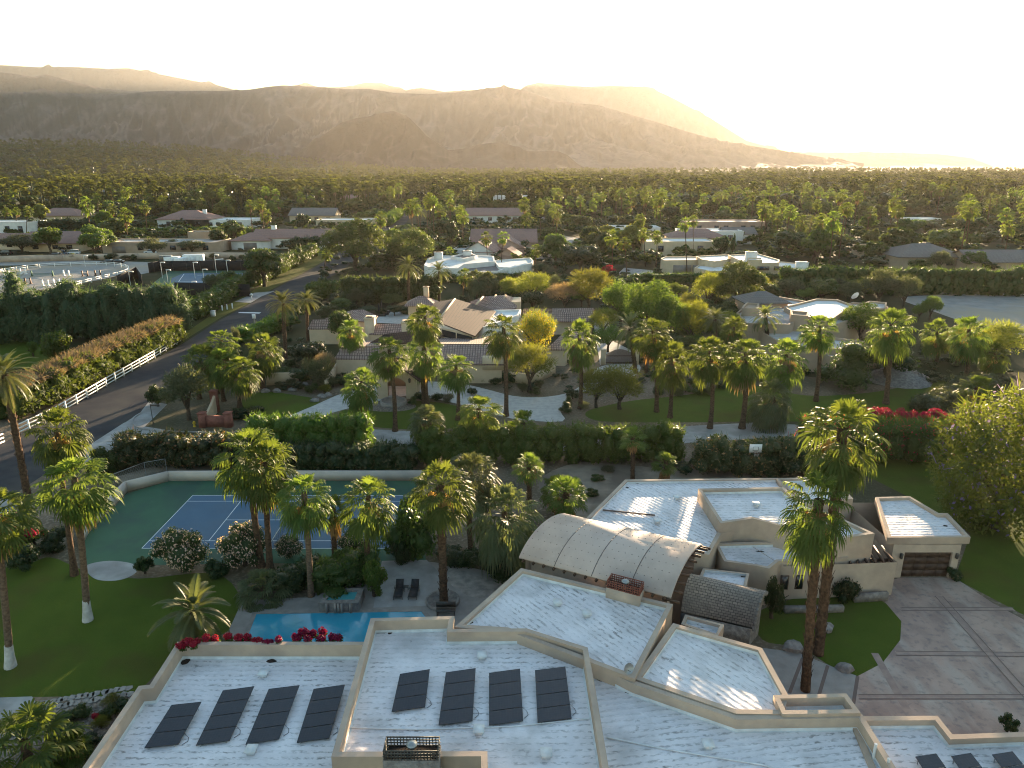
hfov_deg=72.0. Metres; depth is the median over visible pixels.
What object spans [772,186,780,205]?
fan palm
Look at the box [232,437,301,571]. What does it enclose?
fan palm
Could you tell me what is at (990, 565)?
lawn
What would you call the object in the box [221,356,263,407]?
fan palm
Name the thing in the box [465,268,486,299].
fan palm
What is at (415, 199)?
fan palm
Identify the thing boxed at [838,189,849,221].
fan palm
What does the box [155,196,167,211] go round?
fan palm
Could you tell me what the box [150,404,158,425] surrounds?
street sign
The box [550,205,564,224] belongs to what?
fan palm
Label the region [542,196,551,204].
fan palm
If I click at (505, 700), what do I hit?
solar array
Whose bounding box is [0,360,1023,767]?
ground
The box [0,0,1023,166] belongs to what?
sky
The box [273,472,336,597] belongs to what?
fan palm
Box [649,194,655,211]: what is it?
fan palm
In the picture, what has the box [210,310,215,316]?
utility pedestal
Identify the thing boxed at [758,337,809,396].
fan palm
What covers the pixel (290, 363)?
shrub
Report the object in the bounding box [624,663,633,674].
satellite dish
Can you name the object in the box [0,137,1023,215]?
palms
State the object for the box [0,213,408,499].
road
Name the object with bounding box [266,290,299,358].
date palm
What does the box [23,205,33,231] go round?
fan palm
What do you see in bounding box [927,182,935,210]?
fan palm
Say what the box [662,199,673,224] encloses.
fan palm
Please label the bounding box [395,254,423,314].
date palm
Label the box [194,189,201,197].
fan palm
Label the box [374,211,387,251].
fan palm
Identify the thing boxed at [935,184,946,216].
fan palm
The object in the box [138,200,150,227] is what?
fan palm
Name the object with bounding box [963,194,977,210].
fan palm
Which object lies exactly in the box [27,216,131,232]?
ficus hedge
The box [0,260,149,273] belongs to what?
stable yard
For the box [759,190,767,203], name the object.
fan palm
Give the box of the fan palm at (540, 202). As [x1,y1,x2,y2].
[536,198,544,207]
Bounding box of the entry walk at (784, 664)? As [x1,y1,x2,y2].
[762,648,855,699]
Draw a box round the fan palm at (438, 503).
[407,459,478,601]
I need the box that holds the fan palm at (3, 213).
[1,207,12,219]
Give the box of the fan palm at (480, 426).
[455,394,504,439]
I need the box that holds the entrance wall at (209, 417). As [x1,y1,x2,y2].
[196,389,233,427]
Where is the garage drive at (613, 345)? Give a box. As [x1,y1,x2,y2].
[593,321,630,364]
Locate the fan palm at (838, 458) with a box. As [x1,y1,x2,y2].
[795,397,890,656]
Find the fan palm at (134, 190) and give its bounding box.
[129,184,137,200]
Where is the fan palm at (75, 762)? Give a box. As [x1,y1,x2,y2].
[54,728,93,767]
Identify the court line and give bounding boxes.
[142,495,405,547]
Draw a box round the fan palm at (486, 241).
[479,231,492,254]
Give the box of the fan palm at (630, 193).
[626,187,636,214]
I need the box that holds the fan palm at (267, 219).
[259,209,271,226]
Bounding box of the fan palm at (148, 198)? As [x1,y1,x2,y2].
[143,193,153,213]
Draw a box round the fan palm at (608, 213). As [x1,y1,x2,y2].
[603,207,612,215]
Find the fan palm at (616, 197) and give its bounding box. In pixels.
[613,191,619,208]
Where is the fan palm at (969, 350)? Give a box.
[944,315,992,375]
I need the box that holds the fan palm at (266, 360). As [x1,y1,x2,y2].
[244,332,285,388]
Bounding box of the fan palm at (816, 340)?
[797,314,838,401]
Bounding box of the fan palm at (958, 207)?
[954,200,965,213]
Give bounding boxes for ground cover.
[17,234,1014,475]
[57,236,1014,477]
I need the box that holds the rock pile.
[866,365,932,388]
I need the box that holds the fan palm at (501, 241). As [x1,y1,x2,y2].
[497,231,508,261]
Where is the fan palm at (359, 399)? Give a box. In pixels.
[340,366,381,415]
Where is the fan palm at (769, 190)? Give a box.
[767,186,772,199]
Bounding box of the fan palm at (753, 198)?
[748,192,756,218]
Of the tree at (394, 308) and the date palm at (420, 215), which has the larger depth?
the date palm at (420, 215)
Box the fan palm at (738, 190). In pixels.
[735,185,741,197]
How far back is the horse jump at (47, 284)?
199.91 m
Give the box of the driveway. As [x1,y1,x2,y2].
[855,577,1023,733]
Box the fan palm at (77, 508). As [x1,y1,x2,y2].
[29,456,123,622]
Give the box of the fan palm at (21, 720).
[0,698,92,767]
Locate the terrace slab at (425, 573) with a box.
[373,560,438,607]
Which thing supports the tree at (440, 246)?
on the valley floor
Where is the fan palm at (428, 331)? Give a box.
[405,303,444,403]
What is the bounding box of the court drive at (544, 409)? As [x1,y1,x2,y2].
[290,363,640,421]
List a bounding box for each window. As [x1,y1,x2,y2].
[440,329,471,338]
[658,246,663,251]
[757,266,769,269]
[780,575,788,589]
[794,575,803,588]
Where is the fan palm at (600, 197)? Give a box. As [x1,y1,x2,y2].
[598,192,606,221]
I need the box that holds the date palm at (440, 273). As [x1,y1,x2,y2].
[426,261,452,301]
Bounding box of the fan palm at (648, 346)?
[628,317,674,412]
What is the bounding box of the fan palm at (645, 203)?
[641,194,650,222]
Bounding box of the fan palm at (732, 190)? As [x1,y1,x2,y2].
[728,185,734,207]
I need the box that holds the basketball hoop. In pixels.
[746,444,761,473]
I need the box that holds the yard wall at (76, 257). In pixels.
[0,252,246,261]
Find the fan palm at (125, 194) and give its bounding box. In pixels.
[120,186,130,216]
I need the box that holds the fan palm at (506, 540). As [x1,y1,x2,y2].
[464,482,544,580]
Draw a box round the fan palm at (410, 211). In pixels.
[403,199,418,229]
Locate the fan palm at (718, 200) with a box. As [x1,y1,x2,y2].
[712,192,723,210]
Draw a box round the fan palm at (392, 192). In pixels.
[384,186,395,197]
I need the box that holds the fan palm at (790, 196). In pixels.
[788,190,794,202]
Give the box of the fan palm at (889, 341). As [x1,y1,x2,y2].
[863,307,919,404]
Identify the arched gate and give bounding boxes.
[600,349,638,364]
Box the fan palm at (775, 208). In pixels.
[768,205,778,226]
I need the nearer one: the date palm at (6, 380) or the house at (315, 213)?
the date palm at (6, 380)
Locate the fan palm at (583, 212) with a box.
[578,204,586,216]
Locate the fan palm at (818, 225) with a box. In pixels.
[811,215,827,256]
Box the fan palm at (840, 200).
[835,193,845,218]
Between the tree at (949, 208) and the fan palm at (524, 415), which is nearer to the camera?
the fan palm at (524, 415)
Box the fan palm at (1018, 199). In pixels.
[1015,190,1023,202]
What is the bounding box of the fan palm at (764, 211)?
[756,199,772,240]
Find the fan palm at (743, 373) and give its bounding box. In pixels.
[722,338,769,429]
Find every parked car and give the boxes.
[0,250,12,254]
[48,252,62,254]
[57,250,67,254]
[67,249,80,253]
[100,259,112,262]
[109,259,124,263]
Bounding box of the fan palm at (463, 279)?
[455,268,472,295]
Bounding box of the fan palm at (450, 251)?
[444,246,456,255]
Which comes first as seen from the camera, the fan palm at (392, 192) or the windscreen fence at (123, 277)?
the windscreen fence at (123, 277)
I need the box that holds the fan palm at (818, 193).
[814,187,823,213]
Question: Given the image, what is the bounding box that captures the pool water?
[249,612,424,641]
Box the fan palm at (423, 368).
[405,335,443,403]
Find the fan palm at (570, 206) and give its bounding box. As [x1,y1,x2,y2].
[565,196,574,212]
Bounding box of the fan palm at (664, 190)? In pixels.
[659,187,667,196]
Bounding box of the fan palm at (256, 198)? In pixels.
[253,194,260,202]
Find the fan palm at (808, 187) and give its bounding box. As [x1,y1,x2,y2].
[803,182,812,197]
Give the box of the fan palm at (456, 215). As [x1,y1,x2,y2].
[454,204,465,230]
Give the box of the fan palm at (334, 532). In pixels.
[318,494,346,553]
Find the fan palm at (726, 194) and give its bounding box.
[722,190,729,200]
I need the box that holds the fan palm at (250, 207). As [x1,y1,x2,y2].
[245,199,255,231]
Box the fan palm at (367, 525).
[336,474,399,555]
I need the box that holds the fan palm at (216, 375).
[204,347,239,401]
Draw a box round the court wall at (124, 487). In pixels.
[84,470,423,538]
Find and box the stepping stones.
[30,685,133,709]
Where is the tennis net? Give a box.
[271,486,308,549]
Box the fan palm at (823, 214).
[814,212,829,224]
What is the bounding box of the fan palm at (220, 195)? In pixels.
[216,188,225,199]
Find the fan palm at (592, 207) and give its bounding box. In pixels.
[589,199,598,225]
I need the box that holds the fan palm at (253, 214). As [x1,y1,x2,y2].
[246,209,257,217]
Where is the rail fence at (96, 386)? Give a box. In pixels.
[19,342,177,432]
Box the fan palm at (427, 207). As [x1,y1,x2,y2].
[423,198,432,225]
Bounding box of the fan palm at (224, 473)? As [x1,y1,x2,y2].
[209,426,286,568]
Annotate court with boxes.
[85,481,425,564]
[171,273,242,283]
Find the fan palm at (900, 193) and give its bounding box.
[893,188,901,196]
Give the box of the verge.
[184,235,360,339]
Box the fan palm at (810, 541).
[775,469,854,692]
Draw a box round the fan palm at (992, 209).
[982,200,995,226]
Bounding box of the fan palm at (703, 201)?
[698,193,708,218]
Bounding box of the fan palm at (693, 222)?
[688,215,698,248]
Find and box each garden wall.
[266,372,298,384]
[324,364,336,383]
[509,364,555,383]
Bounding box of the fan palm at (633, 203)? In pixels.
[628,195,638,214]
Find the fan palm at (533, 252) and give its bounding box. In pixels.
[529,244,544,263]
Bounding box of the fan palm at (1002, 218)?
[997,207,1015,242]
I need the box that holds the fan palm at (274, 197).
[271,189,279,216]
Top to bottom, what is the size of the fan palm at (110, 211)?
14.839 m
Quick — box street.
[83,423,797,462]
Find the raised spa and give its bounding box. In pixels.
[318,588,364,613]
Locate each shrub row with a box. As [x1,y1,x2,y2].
[266,549,327,594]
[304,540,382,599]
[440,269,538,282]
[906,372,1000,411]
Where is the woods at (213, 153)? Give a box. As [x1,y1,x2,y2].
[1,143,996,175]
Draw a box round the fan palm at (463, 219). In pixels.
[459,211,468,240]
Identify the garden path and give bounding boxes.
[0,696,34,718]
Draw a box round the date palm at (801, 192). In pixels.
[796,183,806,209]
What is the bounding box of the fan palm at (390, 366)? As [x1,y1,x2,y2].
[366,336,408,431]
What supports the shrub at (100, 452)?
on the ground at (170, 414)
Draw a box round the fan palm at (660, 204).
[655,192,667,221]
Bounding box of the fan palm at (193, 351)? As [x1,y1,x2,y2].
[179,342,220,399]
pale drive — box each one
[565,236,578,242]
[619,268,658,275]
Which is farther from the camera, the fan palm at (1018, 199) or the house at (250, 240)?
the fan palm at (1018, 199)
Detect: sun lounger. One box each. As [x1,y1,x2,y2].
[393,579,403,599]
[408,579,419,599]
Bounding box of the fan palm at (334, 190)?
[331,186,338,207]
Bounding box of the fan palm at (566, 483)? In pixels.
[543,474,589,515]
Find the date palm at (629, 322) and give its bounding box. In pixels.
[611,312,646,373]
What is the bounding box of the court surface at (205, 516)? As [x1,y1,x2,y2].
[143,496,415,547]
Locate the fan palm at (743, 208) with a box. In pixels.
[736,207,747,216]
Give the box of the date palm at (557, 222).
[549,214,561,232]
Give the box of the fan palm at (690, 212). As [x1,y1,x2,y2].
[689,209,698,216]
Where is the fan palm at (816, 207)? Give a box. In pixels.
[812,199,821,221]
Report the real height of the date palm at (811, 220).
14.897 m
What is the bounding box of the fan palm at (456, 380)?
[436,353,476,420]
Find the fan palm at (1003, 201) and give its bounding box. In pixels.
[998,196,1010,214]
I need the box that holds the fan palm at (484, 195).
[479,187,489,196]
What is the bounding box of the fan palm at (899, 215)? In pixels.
[890,204,905,228]
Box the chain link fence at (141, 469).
[107,459,166,490]
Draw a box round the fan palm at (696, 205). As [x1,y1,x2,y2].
[690,203,700,210]
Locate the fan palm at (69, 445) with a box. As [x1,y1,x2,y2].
[23,405,93,576]
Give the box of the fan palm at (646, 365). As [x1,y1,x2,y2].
[629,320,653,373]
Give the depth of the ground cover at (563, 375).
125.03 m
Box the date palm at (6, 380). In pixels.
[0,348,39,497]
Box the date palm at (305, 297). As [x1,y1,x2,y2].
[289,289,322,341]
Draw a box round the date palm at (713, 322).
[697,306,730,336]
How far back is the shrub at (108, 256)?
252.59 m
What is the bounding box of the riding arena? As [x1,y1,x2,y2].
[0,265,127,292]
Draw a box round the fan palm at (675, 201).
[671,194,678,205]
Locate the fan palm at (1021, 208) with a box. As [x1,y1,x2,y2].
[1016,198,1023,223]
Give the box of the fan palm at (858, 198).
[851,191,863,223]
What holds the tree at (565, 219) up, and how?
on the valley floor
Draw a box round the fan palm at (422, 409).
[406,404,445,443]
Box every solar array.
[144,702,200,748]
[196,686,253,746]
[246,685,299,744]
[297,685,344,743]
[392,669,431,712]
[438,668,478,726]
[489,669,527,725]
[535,666,575,722]
[915,753,945,767]
[951,753,981,767]
[992,751,1023,767]
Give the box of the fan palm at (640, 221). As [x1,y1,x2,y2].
[634,213,645,225]
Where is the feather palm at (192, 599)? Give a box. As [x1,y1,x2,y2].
[147,573,230,651]
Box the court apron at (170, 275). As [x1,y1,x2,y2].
[150,270,253,287]
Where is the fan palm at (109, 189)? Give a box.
[106,184,114,200]
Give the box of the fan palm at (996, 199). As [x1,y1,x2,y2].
[992,194,1002,205]
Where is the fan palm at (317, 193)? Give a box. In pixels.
[312,187,319,195]
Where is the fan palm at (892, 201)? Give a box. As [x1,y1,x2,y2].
[887,197,900,223]
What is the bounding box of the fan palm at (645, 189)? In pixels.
[640,186,649,211]
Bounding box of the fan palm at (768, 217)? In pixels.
[759,203,773,233]
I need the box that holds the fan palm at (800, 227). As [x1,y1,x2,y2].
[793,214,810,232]
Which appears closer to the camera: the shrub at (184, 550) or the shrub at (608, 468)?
the shrub at (184, 550)
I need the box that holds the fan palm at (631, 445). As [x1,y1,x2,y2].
[619,425,647,478]
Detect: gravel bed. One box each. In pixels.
[0,696,130,767]
[369,401,415,411]
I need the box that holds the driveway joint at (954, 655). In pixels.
[859,596,1023,698]
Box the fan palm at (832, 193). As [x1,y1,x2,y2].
[827,188,835,200]
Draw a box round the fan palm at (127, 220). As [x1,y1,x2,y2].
[117,207,133,234]
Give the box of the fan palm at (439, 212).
[432,204,447,218]
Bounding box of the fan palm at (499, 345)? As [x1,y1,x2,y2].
[481,312,522,416]
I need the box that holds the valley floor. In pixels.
[0,147,1023,404]
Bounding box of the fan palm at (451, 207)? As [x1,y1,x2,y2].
[446,199,455,221]
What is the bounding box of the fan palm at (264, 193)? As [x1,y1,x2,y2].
[260,186,270,215]
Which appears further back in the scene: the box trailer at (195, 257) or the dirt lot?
the box trailer at (195, 257)
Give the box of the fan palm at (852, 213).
[841,202,854,248]
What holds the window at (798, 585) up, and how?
in the house at (659, 585)
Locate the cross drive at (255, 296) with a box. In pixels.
[235,291,273,302]
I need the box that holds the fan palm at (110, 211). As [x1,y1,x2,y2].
[107,203,117,215]
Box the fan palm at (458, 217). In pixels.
[456,208,465,237]
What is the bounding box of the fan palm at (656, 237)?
[651,230,663,266]
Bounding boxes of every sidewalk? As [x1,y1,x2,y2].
[0,499,15,515]
[88,402,166,456]
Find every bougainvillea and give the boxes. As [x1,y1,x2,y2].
[22,528,39,545]
[175,632,262,651]
[262,626,343,643]
[860,406,951,419]
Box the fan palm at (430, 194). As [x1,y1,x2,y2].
[422,192,436,229]
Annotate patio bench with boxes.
[436,602,455,615]
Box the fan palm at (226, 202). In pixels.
[221,195,230,215]
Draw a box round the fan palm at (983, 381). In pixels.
[951,374,999,412]
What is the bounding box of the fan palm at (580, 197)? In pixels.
[576,195,585,214]
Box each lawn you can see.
[0,340,72,368]
[0,557,240,696]
[242,392,319,418]
[338,401,489,428]
[585,380,959,421]
[758,597,900,675]
[856,458,1023,614]
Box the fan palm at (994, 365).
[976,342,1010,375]
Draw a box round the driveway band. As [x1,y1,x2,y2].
[857,596,1023,708]
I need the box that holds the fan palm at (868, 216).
[862,206,877,230]
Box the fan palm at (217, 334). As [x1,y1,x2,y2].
[203,329,242,393]
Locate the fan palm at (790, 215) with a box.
[782,205,798,230]
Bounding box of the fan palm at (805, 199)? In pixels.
[799,192,809,209]
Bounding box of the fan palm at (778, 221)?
[769,211,783,230]
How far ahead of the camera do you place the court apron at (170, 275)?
222.88 m
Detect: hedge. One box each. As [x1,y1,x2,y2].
[0,265,198,344]
[0,314,188,419]
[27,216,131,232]
[108,424,256,469]
[135,224,254,234]
[188,273,248,319]
[232,312,287,342]
[232,404,264,418]
[241,407,376,454]
[242,242,319,286]
[254,435,420,469]
[287,235,321,249]
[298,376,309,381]
[304,279,339,299]
[337,271,442,303]
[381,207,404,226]
[410,420,567,468]
[495,275,640,293]
[502,370,523,382]
[551,417,687,464]
[627,270,781,285]
[688,431,810,477]
[775,262,1023,296]
[788,411,969,465]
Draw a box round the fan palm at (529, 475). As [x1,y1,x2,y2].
[510,451,544,517]
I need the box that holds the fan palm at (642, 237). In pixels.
[637,228,650,266]
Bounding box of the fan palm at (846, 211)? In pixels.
[838,202,853,259]
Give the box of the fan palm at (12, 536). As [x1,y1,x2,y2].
[0,487,45,670]
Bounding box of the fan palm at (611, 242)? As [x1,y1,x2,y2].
[604,229,619,264]
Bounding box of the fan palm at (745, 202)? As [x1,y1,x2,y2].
[741,197,749,204]
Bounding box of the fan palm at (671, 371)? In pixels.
[648,339,690,418]
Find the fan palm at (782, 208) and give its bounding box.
[779,200,788,218]
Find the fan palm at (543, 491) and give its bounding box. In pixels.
[539,474,570,512]
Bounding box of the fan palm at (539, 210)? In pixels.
[535,203,543,235]
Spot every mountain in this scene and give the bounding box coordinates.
[0,64,233,90]
[0,72,150,93]
[0,85,863,171]
[289,82,478,93]
[521,83,992,167]
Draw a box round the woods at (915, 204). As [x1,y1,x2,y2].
[0,143,1023,268]
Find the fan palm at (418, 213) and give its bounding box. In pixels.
[415,204,422,226]
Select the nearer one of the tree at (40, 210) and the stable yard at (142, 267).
the stable yard at (142, 267)
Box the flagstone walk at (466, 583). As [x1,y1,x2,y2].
[447,568,505,598]
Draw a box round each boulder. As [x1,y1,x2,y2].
[261,388,269,392]
[273,388,280,392]
[310,398,318,401]
[317,393,326,397]
[782,639,803,652]
[826,622,833,633]
[835,662,854,673]
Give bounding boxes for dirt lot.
[905,294,1023,334]
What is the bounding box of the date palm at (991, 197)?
[984,192,999,233]
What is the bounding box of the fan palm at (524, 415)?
[507,410,537,440]
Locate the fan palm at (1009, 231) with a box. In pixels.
[998,219,1017,249]
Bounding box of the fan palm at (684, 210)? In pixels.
[679,202,688,217]
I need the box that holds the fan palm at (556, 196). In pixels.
[552,188,565,207]
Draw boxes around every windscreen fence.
[116,267,142,285]
[148,260,251,272]
[174,282,250,296]
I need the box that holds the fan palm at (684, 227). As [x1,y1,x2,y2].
[677,217,690,272]
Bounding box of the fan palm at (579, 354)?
[560,317,600,409]
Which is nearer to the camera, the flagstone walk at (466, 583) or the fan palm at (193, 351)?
the flagstone walk at (466, 583)
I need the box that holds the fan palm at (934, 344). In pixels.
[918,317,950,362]
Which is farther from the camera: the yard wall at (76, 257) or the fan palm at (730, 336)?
the yard wall at (76, 257)
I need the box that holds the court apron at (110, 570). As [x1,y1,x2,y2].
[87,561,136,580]
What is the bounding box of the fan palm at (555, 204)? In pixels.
[547,203,558,226]
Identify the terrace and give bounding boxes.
[229,562,491,640]
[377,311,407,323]
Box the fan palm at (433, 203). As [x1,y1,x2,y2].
[427,196,438,226]
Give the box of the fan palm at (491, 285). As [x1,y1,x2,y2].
[478,271,498,295]
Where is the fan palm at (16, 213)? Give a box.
[12,207,21,220]
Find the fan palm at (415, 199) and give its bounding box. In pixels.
[411,198,420,226]
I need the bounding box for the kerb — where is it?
[132,413,234,432]
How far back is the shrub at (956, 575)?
58.27 m
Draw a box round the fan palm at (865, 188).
[861,183,870,194]
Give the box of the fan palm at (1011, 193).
[1007,187,1016,205]
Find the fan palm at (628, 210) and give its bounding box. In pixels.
[622,200,632,214]
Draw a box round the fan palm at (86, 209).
[78,196,95,224]
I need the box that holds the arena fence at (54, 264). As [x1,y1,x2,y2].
[0,262,128,283]
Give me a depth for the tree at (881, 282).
170.30 m
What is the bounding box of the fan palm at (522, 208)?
[517,197,529,228]
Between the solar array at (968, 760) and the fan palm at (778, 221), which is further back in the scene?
the fan palm at (778, 221)
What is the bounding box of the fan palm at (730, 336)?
[718,315,747,363]
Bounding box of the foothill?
[289,111,583,173]
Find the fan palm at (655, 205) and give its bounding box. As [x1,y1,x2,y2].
[652,197,660,214]
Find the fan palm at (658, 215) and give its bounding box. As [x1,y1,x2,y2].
[653,207,663,218]
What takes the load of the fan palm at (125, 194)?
on the valley floor
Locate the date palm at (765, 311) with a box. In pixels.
[748,303,782,334]
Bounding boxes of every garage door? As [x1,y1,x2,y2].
[112,246,125,252]
[243,243,256,249]
[673,265,690,273]
[901,552,950,575]
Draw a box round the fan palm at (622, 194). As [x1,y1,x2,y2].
[617,188,625,206]
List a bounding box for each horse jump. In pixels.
[30,271,53,275]
[41,280,50,285]
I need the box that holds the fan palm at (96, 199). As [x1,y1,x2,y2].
[92,193,100,212]
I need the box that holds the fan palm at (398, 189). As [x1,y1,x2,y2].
[395,183,402,194]
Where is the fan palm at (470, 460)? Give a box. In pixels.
[444,452,503,549]
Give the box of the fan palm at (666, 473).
[650,451,676,478]
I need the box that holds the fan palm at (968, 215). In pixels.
[957,202,981,249]
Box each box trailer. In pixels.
[159,255,171,260]
[165,256,179,260]
[174,257,187,260]
[182,254,204,260]
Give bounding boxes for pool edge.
[243,608,430,641]
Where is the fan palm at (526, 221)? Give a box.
[520,212,533,228]
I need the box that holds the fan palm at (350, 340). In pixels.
[336,319,366,353]
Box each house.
[0,220,46,232]
[0,233,27,249]
[23,228,100,251]
[31,208,97,219]
[83,477,1023,767]
[102,238,231,252]
[155,210,224,227]
[186,209,260,227]
[187,230,210,237]
[229,232,271,249]
[254,225,338,248]
[288,208,341,221]
[308,286,593,398]
[316,218,376,227]
[340,194,357,199]
[424,250,532,276]
[453,229,537,259]
[464,208,522,222]
[493,195,535,201]
[609,225,660,232]
[640,238,714,255]
[660,251,808,273]
[662,228,723,249]
[675,228,743,244]
[680,219,764,232]
[719,227,757,243]
[732,291,887,376]
[851,244,873,256]
[880,243,958,268]
[900,217,940,220]
[952,250,1023,270]
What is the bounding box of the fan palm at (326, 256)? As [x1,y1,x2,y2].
[321,248,331,266]
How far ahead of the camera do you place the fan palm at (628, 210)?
392.09 m
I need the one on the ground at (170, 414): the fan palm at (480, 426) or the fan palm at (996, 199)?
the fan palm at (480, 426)
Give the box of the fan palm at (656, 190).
[653,189,660,198]
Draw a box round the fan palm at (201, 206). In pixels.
[195,198,206,209]
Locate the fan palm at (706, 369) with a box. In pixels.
[684,335,731,428]
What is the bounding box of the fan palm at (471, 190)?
[467,184,474,195]
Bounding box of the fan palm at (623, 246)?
[618,237,632,274]
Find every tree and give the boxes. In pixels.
[0,234,38,252]
[30,203,49,219]
[31,226,62,253]
[59,194,68,203]
[62,199,72,204]
[76,232,109,253]
[80,224,113,249]
[94,209,112,224]
[96,217,130,233]
[102,200,114,208]
[104,233,117,245]
[118,202,142,219]
[129,219,147,227]
[135,236,166,252]
[136,198,155,216]
[136,202,154,209]
[156,362,209,420]
[167,198,186,209]
[170,203,183,213]
[176,240,206,251]
[200,272,224,285]
[208,228,227,239]
[212,201,234,216]
[213,271,236,282]
[221,219,244,237]
[243,248,280,286]
[244,202,258,210]
[266,200,280,217]
[279,315,300,330]
[281,204,300,212]
[286,300,308,319]
[287,340,327,367]
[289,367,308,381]
[295,213,310,227]
[308,295,322,311]
[315,305,344,317]
[315,352,336,374]
[316,217,391,270]
[327,310,353,338]
[330,298,351,307]
[342,197,349,206]
[345,288,366,306]
[353,212,367,217]
[357,305,376,311]
[365,208,385,217]
[380,293,403,304]
[382,228,407,248]
[385,227,436,266]
[385,251,405,268]
[386,305,402,315]
[394,224,418,231]
[426,241,446,255]
[429,218,453,232]
[431,202,447,212]
[431,207,443,218]
[435,544,457,558]
[443,221,459,246]
[455,198,467,209]
[469,553,491,569]
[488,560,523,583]
[497,276,514,290]
[498,277,525,294]
[503,340,558,392]
[512,271,551,304]
[514,306,558,349]
[520,290,544,307]
[532,263,548,272]
[540,227,557,234]
[541,233,569,268]
[543,204,563,214]
[545,211,558,222]
[545,282,583,307]
[547,274,563,298]
[558,213,570,230]
[559,244,604,270]
[566,266,613,307]
[566,287,595,306]
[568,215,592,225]
[576,366,616,407]
[579,226,600,240]
[586,307,623,329]
[587,229,611,251]
[591,324,624,351]
[592,362,646,409]
[600,224,620,230]
[601,278,627,289]
[601,278,633,328]
[608,228,623,248]
[615,306,648,322]
[618,215,635,224]
[619,223,641,251]
[619,275,680,332]
[631,222,646,249]
[635,221,652,228]
[649,331,678,358]
[654,288,694,332]
[661,206,684,226]
[665,335,699,357]
[669,215,680,230]
[669,281,688,294]
[675,325,703,336]
[678,292,702,306]
[678,298,711,335]
[684,334,711,346]
[688,210,701,218]
[691,270,725,299]
[692,299,714,308]
[693,315,713,332]
[694,342,740,361]
[703,290,727,303]
[707,309,744,337]
[710,320,731,340]
[712,236,729,253]
[713,302,738,316]
[714,210,734,218]
[714,260,769,297]
[717,205,730,211]
[721,235,728,253]
[730,233,735,252]
[733,213,746,218]
[746,202,757,215]
[755,229,763,241]
[758,282,781,295]
[773,230,807,257]
[773,276,805,297]
[787,213,813,225]
[795,245,834,260]
[795,287,818,300]
[797,209,809,214]
[800,228,834,264]
[802,202,819,214]
[806,278,839,298]
[820,201,832,215]
[828,231,851,252]
[830,206,843,219]
[832,201,847,207]
[833,277,851,298]
[838,279,865,302]
[838,301,889,340]
[857,277,872,298]
[858,200,875,213]
[858,215,878,229]
[859,267,902,301]
[860,241,889,256]
[862,228,880,242]
[862,334,920,377]
[868,204,889,219]
[878,227,924,247]
[891,273,922,307]
[895,217,926,230]
[896,199,906,211]
[908,259,932,268]
[912,303,929,319]
[921,295,944,319]
[922,220,942,232]
[922,372,1023,542]
[926,229,965,246]
[927,249,955,268]
[940,326,979,365]
[943,201,964,215]
[946,214,971,223]
[954,217,988,232]
[958,317,1023,358]
[960,250,989,263]
[992,203,1006,217]
[993,220,1019,228]
[1013,224,1023,233]
[1014,210,1023,217]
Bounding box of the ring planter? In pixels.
[425,590,459,610]
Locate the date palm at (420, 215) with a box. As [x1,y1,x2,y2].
[414,207,426,229]
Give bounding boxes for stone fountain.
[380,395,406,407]
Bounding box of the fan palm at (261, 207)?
[254,198,266,228]
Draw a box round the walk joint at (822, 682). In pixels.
[788,657,858,703]
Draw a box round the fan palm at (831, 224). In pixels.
[823,210,843,263]
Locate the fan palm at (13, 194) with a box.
[7,186,18,197]
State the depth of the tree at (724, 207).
407.55 m
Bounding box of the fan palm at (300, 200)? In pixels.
[296,192,304,207]
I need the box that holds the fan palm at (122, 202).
[118,196,125,216]
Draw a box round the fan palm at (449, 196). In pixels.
[443,189,454,218]
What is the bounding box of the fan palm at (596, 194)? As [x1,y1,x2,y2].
[590,193,599,212]
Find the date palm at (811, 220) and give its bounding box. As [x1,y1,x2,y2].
[802,217,815,234]
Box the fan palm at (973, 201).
[961,200,980,242]
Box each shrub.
[1,509,28,533]
[5,543,41,571]
[17,718,45,734]
[23,521,48,545]
[26,341,37,356]
[36,525,65,554]
[39,330,72,358]
[50,711,76,733]
[65,702,92,720]
[80,731,102,751]
[85,446,119,473]
[88,253,98,259]
[90,714,111,729]
[91,712,100,720]
[97,702,117,719]
[98,692,122,706]
[103,253,113,258]
[113,696,127,714]
[128,254,136,259]
[133,556,154,573]
[144,384,166,406]
[149,526,211,573]
[203,558,230,579]
[215,520,265,568]
[228,325,239,348]
[229,255,236,260]
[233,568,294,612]
[274,381,283,387]
[274,533,303,558]
[276,366,290,372]
[284,359,295,366]
[286,378,297,386]
[290,381,305,389]
[300,355,335,389]
[304,383,318,392]
[308,276,327,285]
[317,383,331,392]
[329,546,350,558]
[334,376,349,384]
[337,530,363,549]
[349,300,357,309]
[362,559,387,596]
[375,307,387,313]
[381,492,437,561]
[389,538,411,565]
[399,305,407,313]
[408,396,416,404]
[413,392,429,399]
[430,392,443,400]
[440,393,454,402]
[446,544,469,568]
[456,546,478,568]
[467,387,476,394]
[489,377,503,384]
[517,382,527,391]
[529,386,541,394]
[534,380,543,387]
[559,401,571,412]
[563,395,572,404]
[565,389,578,398]
[576,400,590,408]
[586,488,598,496]
[590,474,605,481]
[601,265,615,274]
[601,464,615,471]
[641,457,649,462]
[652,386,664,394]
[669,385,686,395]
[682,384,690,392]
[684,377,700,384]
[690,383,707,394]
[704,386,715,395]
[715,381,726,388]
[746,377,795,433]
[752,452,784,473]
[764,575,788,618]
[768,448,805,475]
[799,450,812,474]
[814,339,873,392]
[832,577,862,603]
[946,566,963,581]
[998,712,1020,731]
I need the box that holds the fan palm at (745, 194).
[742,188,750,206]

